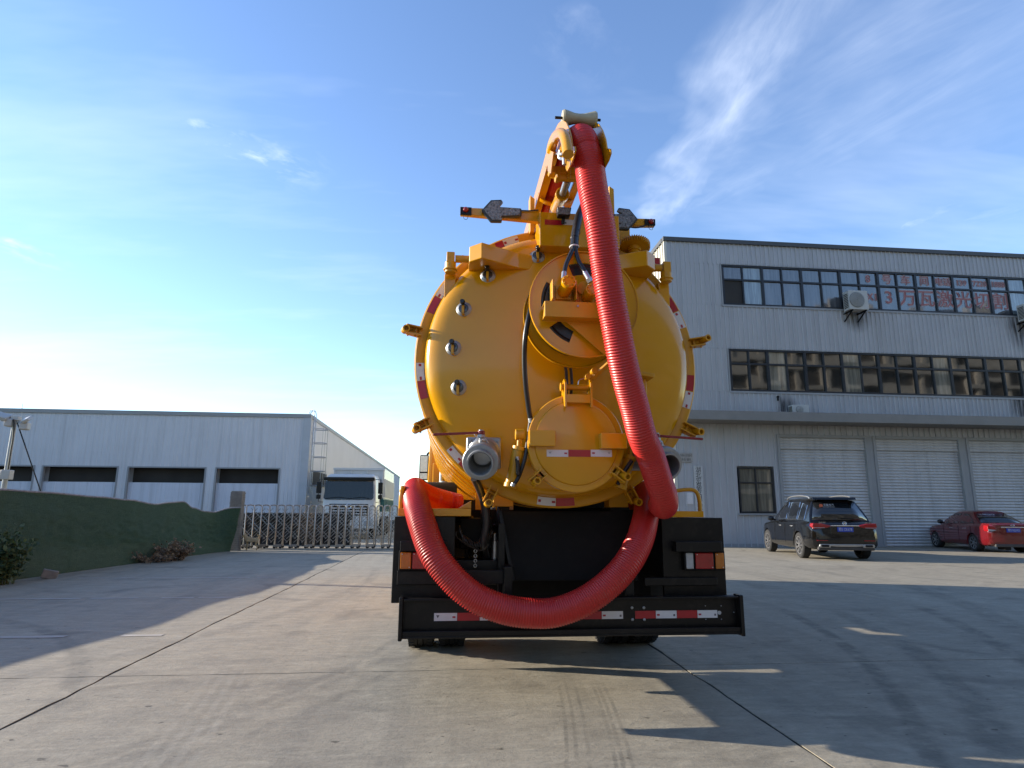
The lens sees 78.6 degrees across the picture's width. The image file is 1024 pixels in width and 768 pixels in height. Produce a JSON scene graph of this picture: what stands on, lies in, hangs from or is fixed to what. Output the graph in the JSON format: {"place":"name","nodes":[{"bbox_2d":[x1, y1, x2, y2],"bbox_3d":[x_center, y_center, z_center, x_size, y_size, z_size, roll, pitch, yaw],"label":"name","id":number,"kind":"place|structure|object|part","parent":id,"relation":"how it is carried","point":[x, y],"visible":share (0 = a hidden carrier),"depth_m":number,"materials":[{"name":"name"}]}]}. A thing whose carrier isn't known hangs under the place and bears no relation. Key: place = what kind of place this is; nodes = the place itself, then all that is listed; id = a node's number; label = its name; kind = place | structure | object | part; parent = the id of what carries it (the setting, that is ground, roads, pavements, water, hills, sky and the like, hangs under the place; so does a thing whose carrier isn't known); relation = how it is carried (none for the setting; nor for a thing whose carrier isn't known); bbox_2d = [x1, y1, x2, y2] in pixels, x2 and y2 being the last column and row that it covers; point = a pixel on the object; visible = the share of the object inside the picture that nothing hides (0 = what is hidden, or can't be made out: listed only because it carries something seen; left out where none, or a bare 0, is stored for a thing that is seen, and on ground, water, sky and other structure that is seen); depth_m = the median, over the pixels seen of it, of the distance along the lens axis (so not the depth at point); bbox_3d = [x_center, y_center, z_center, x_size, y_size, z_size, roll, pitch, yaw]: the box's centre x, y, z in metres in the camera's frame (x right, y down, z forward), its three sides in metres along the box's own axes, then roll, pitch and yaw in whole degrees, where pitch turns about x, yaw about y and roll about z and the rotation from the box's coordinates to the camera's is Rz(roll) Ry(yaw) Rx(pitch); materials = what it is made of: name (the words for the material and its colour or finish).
{"place":"outdoors","nodes":[
{"label":"outdoors","id":0,"kind":"place"},
{"bbox_2d":[0,403,399,519],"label":"warehouse","id":1,"kind":"structure","parent":0,"point":[207,461],"depth_m":32.42,"materials":[{"name":"metal"}]},
{"bbox_2d":[0,465,34,490],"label":"window","id":2,"kind":"structure","parent":1,"relation":"in","point":[21,472],"depth_m":31.91,"materials":[{"name":"black glass"}]},
{"bbox_2d":[38,465,118,497],"bbox_3d":[-21.947,5.784,31.718,3.654,3.730,0.610,1,-12,-6],"label":"window","id":3,"kind":"structure","parent":1,"relation":"in","point":[58,473],"depth_m":32.17,"materials":[{"name":"black glass"}]},
{"bbox_2d":[124,466,206,509],"bbox_3d":[-17.773,5.889,32.126,3.862,3.730,0.610,1,-12,-6],"label":"window","id":4,"kind":"structure","parent":1,"relation":"in","point":[154,474],"depth_m":32.58,"materials":[{"name":"black glass"}]},
{"bbox_2d":[211,467,279,512],"bbox_3d":[-13.782,5.988,32.517,3.259,3.730,0.610,1,-12,-6],"label":"window","id":5,"kind":"structure","parent":1,"relation":"in","point":[227,474],"depth_m":32.97,"materials":[{"name":"black glass"}]},
{"bbox_2d":[311,470,326,487],"bbox_3d":[-11.093,5.479,35.896,0.090,0.863,4.100,1,-12,-6],"label":"window","id":6,"kind":"structure","parent":1,"relation":"in","point":[316,475],"depth_m":35.29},
{"bbox_2d":[0,520,1023,767],"bbox_3d":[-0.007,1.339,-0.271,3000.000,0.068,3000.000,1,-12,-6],"label":"ground","id":7,"kind":"structure","parent":0,"point":[286,656],"depth_m":5.23,"materials":[{"name":"concrete"}]},
{"bbox_2d":[0,523,39,584],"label":"weed bush","id":8,"kind":"object","parent":7,"relation":"on","point":[10,558],"visible":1,"depth_m":11.31,"materials":[{"name":"green plant"}]},
{"bbox_2d":[0,412,40,490],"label":"camera pole","id":9,"kind":"object","parent":7,"relation":"on","point":[12,422],"visible":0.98,"depth_m":13.54,"materials":[{"name":"white metal"}]},
{"bbox_2d":[40,569,58,578],"bbox_3d":[-9.046,3.725,12.228,0.287,0.222,0.120,8,-14,-34],"label":"stone block","id":10,"kind":"object","parent":7,"relation":"on","point":[49,574],"depth_m":12.18,"materials":[{"name":"grey stone"}]},
{"bbox_2d":[0,488,240,581],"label":"netting fence","id":11,"kind":"object","parent":7,"relation":"on","point":[74,532],"visible":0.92,"depth_m":14.49,"materials":[{"name":"green fabric"}]},
{"bbox_2d":[131,551,177,563],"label":"dry weeds","id":12,"kind":"object","parent":7,"relation":"on","point":[144,559],"visible":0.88,"depth_m":15.94,"materials":[{"name":"brown plant"}]},
{"bbox_2d":[153,537,201,560],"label":"dry weeds","id":13,"kind":"object","parent":7,"relation":"on","point":[176,549],"visible":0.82,"depth_m":16.60,"materials":[{"name":"brown plant"}]},
{"bbox_2d":[229,491,245,550],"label":"brick pillar","id":14,"kind":"structure","parent":7,"relation":"on","point":[237,498],"depth_m":20.97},
{"bbox_2d":[242,533,259,549],"bbox_3d":[-8.769,5.284,20.933,0.601,0.547,0.195,3,-12,-14],"label":"dog","id":15,"kind":"object","parent":7,"relation":"on","point":[248,539],"visible":1,"depth_m":20.88},
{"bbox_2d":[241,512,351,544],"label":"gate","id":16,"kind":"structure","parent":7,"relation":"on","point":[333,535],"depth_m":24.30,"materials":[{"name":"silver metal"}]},
{"bbox_2d":[293,497,327,545],"bbox_3d":[-7.718,5.261,24.050,1.436,1.863,1.376,1,-12,-6],"label":"bare shrub","id":17,"kind":"object","parent":7,"relation":"on","point":[308,539],"visible":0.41,"depth_m":23.88,"materials":[{"name":"brown plant"}]},
{"bbox_2d":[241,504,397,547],"bbox_3d":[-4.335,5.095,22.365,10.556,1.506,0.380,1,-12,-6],"label":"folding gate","id":18,"kind":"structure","parent":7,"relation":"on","point":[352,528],"depth_m":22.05,"materials":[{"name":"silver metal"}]},
{"bbox_2d":[316,468,393,538],"bbox_3d":[-8.147,6.375,33.641,3.100,3.476,8.435,1,-12,-6],"label":"dump truck","id":19,"kind":"object","parent":7,"relation":"on","point":[359,486],"visible":0.62,"depth_m":29.85,"materials":[{"name":"white paint"}]},
{"bbox_2d":[391,109,745,646],"bbox_3d":[-0.025,1.040,8.623,2.874,4.100,10.606,1,-12,-6],"label":"vacuum truck","id":20,"kind":"object","parent":7,"relation":"on","point":[554,361],"visible":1,"depth_m":4.63,"materials":[{"name":"yellow paint"}]},
{"bbox_3d":[0.459,0.356,4.341,0.720,0.785,0.163,1,-12,-6],"label":"round door","id":21,"kind":"part","parent":20,"relation":"part of","materials":[{"name":"yellow paint"}]},
{"bbox_2d":[764,495,877,558],"bbox_3d":[9.763,4.594,20.343,2.370,1.872,4.982,-1,-11,5],"label":"suv","id":22,"kind":"object","parent":7,"relation":"on","point":[803,526],"visible":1,"depth_m":18.49,"materials":[{"name":"black paint"}]},
{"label":"side window","id":23,"kind":"part","parent":22,"relation":"part of","materials":[{"name":"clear glass"}]},
{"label":"side window","id":24,"kind":"part","parent":22,"relation":"part of","materials":[{"name":"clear glass"}]},
{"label":"rear window","id":25,"kind":"part","parent":22,"relation":"part of","materials":[{"name":"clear glass"}]},
{"bbox_2d":[930,510,1023,551],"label":"saloon","id":26,"kind":"object","parent":7,"relation":"on","point":[977,530],"visible":0.99,"depth_m":22.53,"materials":[{"name":"red paint"}]},
{"bbox_2d":[946,513,961,522],"bbox_3d":[16.951,5.162,24.001,0.198,0.385,0.923,-1,-12,7],"label":"side window","id":27,"kind":"structure","parent":26,"relation":"in","point":[958,513],"depth_m":23.89,"materials":[{"name":"black glass"}]},
{"bbox_2d":[960,514,973,522],"bbox_3d":[16.828,4.958,23.046,0.197,0.357,0.828,-1,-12,7],"label":"side window","id":28,"kind":"structure","parent":26,"relation":"in","point":[964,514],"depth_m":23.17,"materials":[{"name":"black glass"}]},
{"bbox_2d":[976,514,1020,522],"bbox_3d":[17.455,4.839,22.545,1.302,0.318,0.574,-1,-12,7],"label":"rear window","id":29,"kind":"structure","parent":26,"relation":"in","point":[984,518],"depth_m":22.49,"materials":[{"name":"black glass"}]},
{"bbox_2d":[0,0,1023,489],"label":"sky","id":30,"kind":"structure","parent":0,"point":[235,206],"materials":[{"name":"blue"}]},
{"bbox_2d":[643,236,1023,546],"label":"factory building","id":31,"kind":"structure","parent":0,"point":[907,430],"depth_m":26.42,"materials":[{"name":"metal"}]},
{"bbox_2d":[679,453,692,461],"bbox_3d":[6.959,2.940,24.994,0.555,0.381,0.028,1,-12,-6],"label":"plaque","id":32,"kind":"object","parent":31,"relation":"attached to","point":[686,457],"visible":0.94,"depth_m":24.99,"materials":[{"name":"metal"}]},
{"bbox_2d":[685,493,692,503],"bbox_3d":[7.008,4.517,24.694,0.298,0.448,0.006,1,-12,-6],"label":"paper notice","id":33,"kind":"object","parent":31,"relation":"attached to","point":[689,498],"visible":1,"depth_m":24.69,"materials":[{"name":"white paper"}]},
{"bbox_2d":[693,466,704,516],"bbox_3d":[7.414,4.594,24.704,0.380,2.678,0.032,1,-12,-6],"label":"sign","id":34,"kind":"object","parent":31,"relation":"attached to","point":[698,477],"visible":0.61,"depth_m":24.81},
{"bbox_2d":[737,467,776,514],"bbox_3d":[9.814,4.297,25.050,1.656,1.886,0.184,1,-12,-6],"label":"window","id":35,"kind":"structure","parent":31,"relation":"in","point":[755,485],"depth_m":25.08,"materials":[{"name":"glass"}]},
{"bbox_2d":[788,405,808,411],"bbox_3d":[11.775,1.071,25.635,0.723,0.393,0.380,1,-12,-6],"label":"air conditioner","id":36,"kind":"object","parent":31,"relation":"on","point":[798,408],"visible":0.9,"depth_m":25.50,"materials":[{"name":"white metal"}]},
{"bbox_2d":[842,290,868,321],"bbox_3d":[14.669,-3.317,26.778,0.881,1.244,0.700,1,-12,-6],"label":"air conditioner","id":37,"kind":"object","parent":31,"relation":"attached to","point":[855,300],"visible":1,"depth_m":26.52,"materials":[{"name":"white metal"}]},
{"bbox_2d":[719,263,1023,317],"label":"window","id":38,"kind":"structure","parent":31,"relation":"in","point":[754,286],"depth_m":27.41,"materials":[{"name":"glass"}]},
{"bbox_2d":[727,348,1023,399],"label":"window","id":39,"kind":"structure","parent":31,"relation":"in","point":[765,371],"depth_m":26.61,"materials":[{"name":"glass"}]},
{"bbox_2d":[1016,304,1023,331],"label":"air conditioner","id":40,"kind":"object","parent":31,"relation":"attached to","point":[1020,311],"visible":1,"depth_m":27.45,"materials":[{"name":"white metal"}]}
]}

